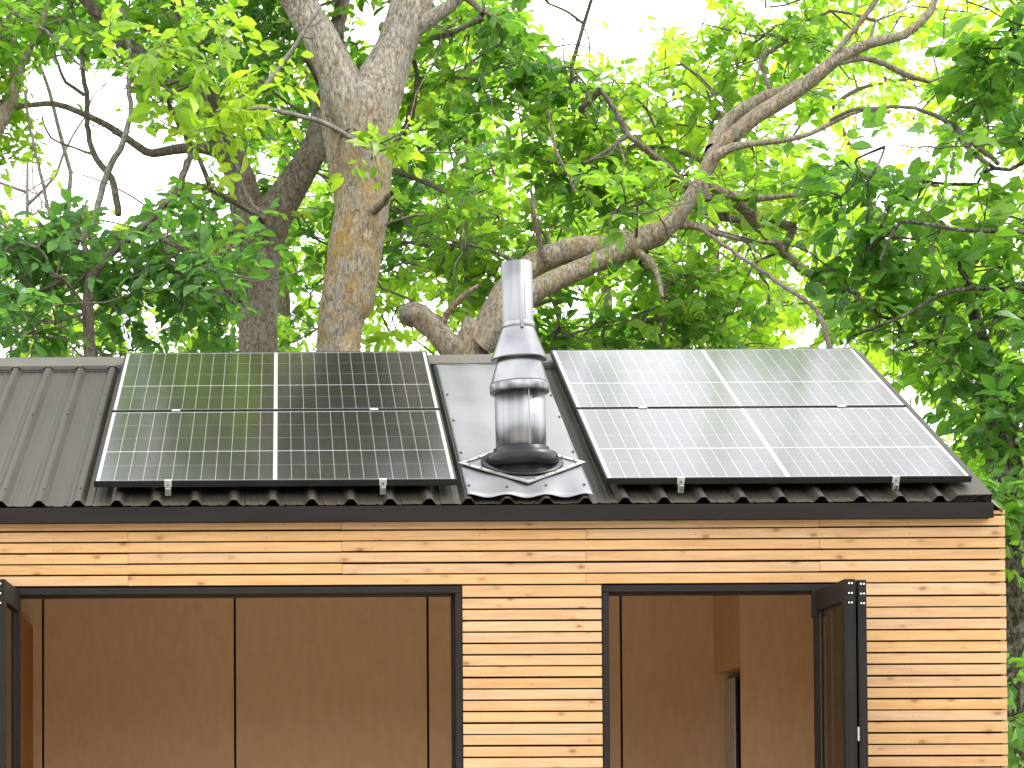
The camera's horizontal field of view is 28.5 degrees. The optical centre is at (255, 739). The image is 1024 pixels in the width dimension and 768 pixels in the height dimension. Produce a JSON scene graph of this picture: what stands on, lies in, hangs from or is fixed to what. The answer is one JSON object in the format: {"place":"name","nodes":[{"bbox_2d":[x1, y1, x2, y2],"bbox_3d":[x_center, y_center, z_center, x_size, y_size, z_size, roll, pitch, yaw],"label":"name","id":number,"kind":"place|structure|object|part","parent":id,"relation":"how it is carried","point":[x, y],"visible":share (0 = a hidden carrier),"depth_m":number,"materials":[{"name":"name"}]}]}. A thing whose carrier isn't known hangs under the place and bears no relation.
{"place":"outdoors","nodes":[
{"label":"outdoors","id":0,"kind":"place"},
{"bbox_2d":[0,0,1023,446],"label":"sky","id":1,"kind":"structure","parent":0,"point":[139,175],"materials":[{"name":"white"}]},
{"bbox_3d":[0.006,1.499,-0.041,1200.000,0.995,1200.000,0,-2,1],"label":"ground","id":2,"kind":"structure","parent":0,"visible":0},
{"bbox_2d":[0,0,89,235],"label":"ash tree","id":3,"kind":"object","parent":2,"relation":"on","point":[12,84],"visible":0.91,"depth_m":15.55,"materials":[{"name":"green plant"}]},
{"bbox_2d":[0,68,160,357],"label":"bare tree","id":4,"kind":"object","parent":2,"relation":"on","point":[28,201],"visible":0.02,"depth_m":23.30,"materials":[{"name":"brown plant"}]},
{"bbox_2d":[0,0,317,357],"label":"background tree","id":5,"kind":"object","parent":2,"relation":"on","point":[187,337],"visible":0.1,"depth_m":19.77,"materials":[{"name":"green plant"}]},
{"bbox_2d":[0,146,360,357],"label":"young tree","id":6,"kind":"object","parent":2,"relation":"on","point":[193,273],"visible":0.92,"depth_m":14.22,"materials":[{"name":"green plant"}]},
{"bbox_2d":[0,0,364,352],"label":"walnut tree","id":7,"kind":"object","parent":2,"relation":"on","point":[180,37],"visible":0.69,"depth_m":15.87,"materials":[{"name":"green plant"}]},
{"bbox_2d":[48,0,425,351],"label":"background tree","id":8,"kind":"object","parent":2,"relation":"on","point":[318,194],"visible":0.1,"depth_m":21.54,"materials":[{"name":"green plant"}]},
{"bbox_2d":[146,0,562,351],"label":"walnut tree","id":9,"kind":"object","parent":2,"relation":"on","point":[364,97],"visible":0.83,"depth_m":15.20,"materials":[{"name":"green plant"}]},
{"bbox_2d":[285,0,627,354],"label":"background tree","id":10,"kind":"object","parent":2,"relation":"on","point":[432,294],"visible":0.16,"depth_m":19.92,"materials":[{"name":"green plant"}]},
{"bbox_2d":[0,352,1007,767],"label":"garden cabin","id":11,"kind":"object","parent":2,"relation":"on","point":[476,618],"visible":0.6,"depth_m":9.56,"materials":[{"name":"brown wood"}]},
{"bbox_2d":[0,579,20,767],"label":"folding door","id":12,"kind":"structure","parent":11,"relation":"in","point":[10,597],"depth_m":9.34,"materials":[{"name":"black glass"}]},
{"bbox_2d":[21,620,32,767],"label":"storage cabinet","id":13,"kind":"object","parent":11,"relation":"on","point":[26,694],"visible":0.5,"depth_m":12.22,"materials":[{"name":"red wood"}]},
{"bbox_2d":[94,408,456,495],"bbox_3d":[0.098,-1.473,10.083,1.754,0.610,1.005,0,-2,1],"label":"solar panel","id":14,"kind":"object","parent":11,"relation":"attached to","point":[382,449],"visible":1,"depth_m":10.00,"materials":[{"name":"glass"}]},
{"bbox_2d":[111,351,439,411],"bbox_3d":[0.110,-1.994,11.076,1.754,0.552,0.977,0,-2,1],"label":"solar panel","id":15,"kind":"object","parent":11,"relation":"attached to","point":[286,381],"visible":0.94,"depth_m":11.03,"materials":[{"name":"black glass"}]},
{"bbox_2d":[458,260,585,482],"bbox_3d":[1.325,-1.808,9.912,0.478,1.160,0.423,1,-2,-41],"label":"chimney flue","id":16,"kind":"object","parent":11,"relation":"on","point":[519,387],"visible":0.99,"depth_m":9.83,"materials":[{"name":"metal"}]},
{"bbox_2d":[550,348,906,412],"bbox_3d":[2.583,-2.004,11.040,1.754,0.552,0.977,0,-2,1],"label":"solar panel","id":17,"kind":"object","parent":11,"relation":"attached to","point":[721,378],"visible":1,"depth_m":11.00,"materials":[{"name":"black glass"}]},
{"bbox_2d":[725,677,740,767],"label":"fridge","id":18,"kind":"object","parent":11,"relation":"on","point":[733,723],"visible":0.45,"depth_m":12.22,"materials":[{"name":"metal"}]},
{"bbox_3d":[3.193,0.627,12.130,0.496,2.020,0.055,0,-2,1],"label":"fridge door","id":19,"kind":"part","parent":18,"relation":"part of","materials":[{"name":"black metal"}]},
{"bbox_2d":[713,595,814,767],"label":"tall cupboard","id":20,"kind":"object","parent":11,"relation":"on","point":[763,645],"visible":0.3,"depth_m":11.73,"materials":[{"name":"brown wood"}]},
{"bbox_3d":[3.300,-0.714,11.734,0.345,0.711,0.005,0,-2,1],"label":"overhead door","id":21,"kind":"part","parent":20,"relation":"part of","materials":[{"name":"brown wood"}]},
{"bbox_2d":[576,405,971,492],"bbox_3d":[2.571,-1.484,10.048,1.754,0.610,1.005,0,-2,1],"label":"solar panel","id":22,"kind":"object","parent":11,"relation":"on","point":[893,447],"visible":1,"depth_m":9.96,"materials":[{"name":"glass"}]},
{"bbox_2d":[811,579,859,767],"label":"folding door","id":23,"kind":"structure","parent":11,"relation":"in","point":[833,613],"depth_m":9.21,"materials":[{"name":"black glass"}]},
{"bbox_2d":[855,580,867,767],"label":"folding door","id":24,"kind":"structure","parent":11,"relation":"in","point":[860,608],"depth_m":9.00,"materials":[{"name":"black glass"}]},
{"bbox_2d":[411,0,762,354],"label":"background tree","id":25,"kind":"object","parent":2,"relation":"on","point":[606,302],"visible":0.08,"depth_m":22.27,"materials":[{"name":"green plant"}]},
{"bbox_2d":[384,0,1018,381],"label":"walnut tree","id":26,"kind":"object","parent":2,"relation":"on","point":[598,167],"visible":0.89,"depth_m":15.62,"materials":[{"name":"green plant"}]},
{"bbox_2d":[535,0,923,383],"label":"background tree","id":27,"kind":"object","parent":2,"relation":"on","point":[758,294],"visible":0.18,"depth_m":20.13,"materials":[{"name":"green plant"}]},
{"bbox_2d":[699,0,1023,767],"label":"walnut tree","id":28,"kind":"object","parent":2,"relation":"on","point":[994,431],"visible":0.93,"depth_m":14.18,"materials":[{"name":"green plant"}]},
{"bbox_2d":[721,0,1019,393],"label":"background tree","id":29,"kind":"object","parent":2,"relation":"on","point":[908,84],"visible":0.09,"depth_m":22.62,"materials":[{"name":"green plant"}]},
{"bbox_2d":[845,0,1023,485],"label":"background tree","id":30,"kind":"object","parent":2,"relation":"on","point":[972,465],"visible":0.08,"depth_m":18.91,"materials":[{"name":"green plant"}]}
]}

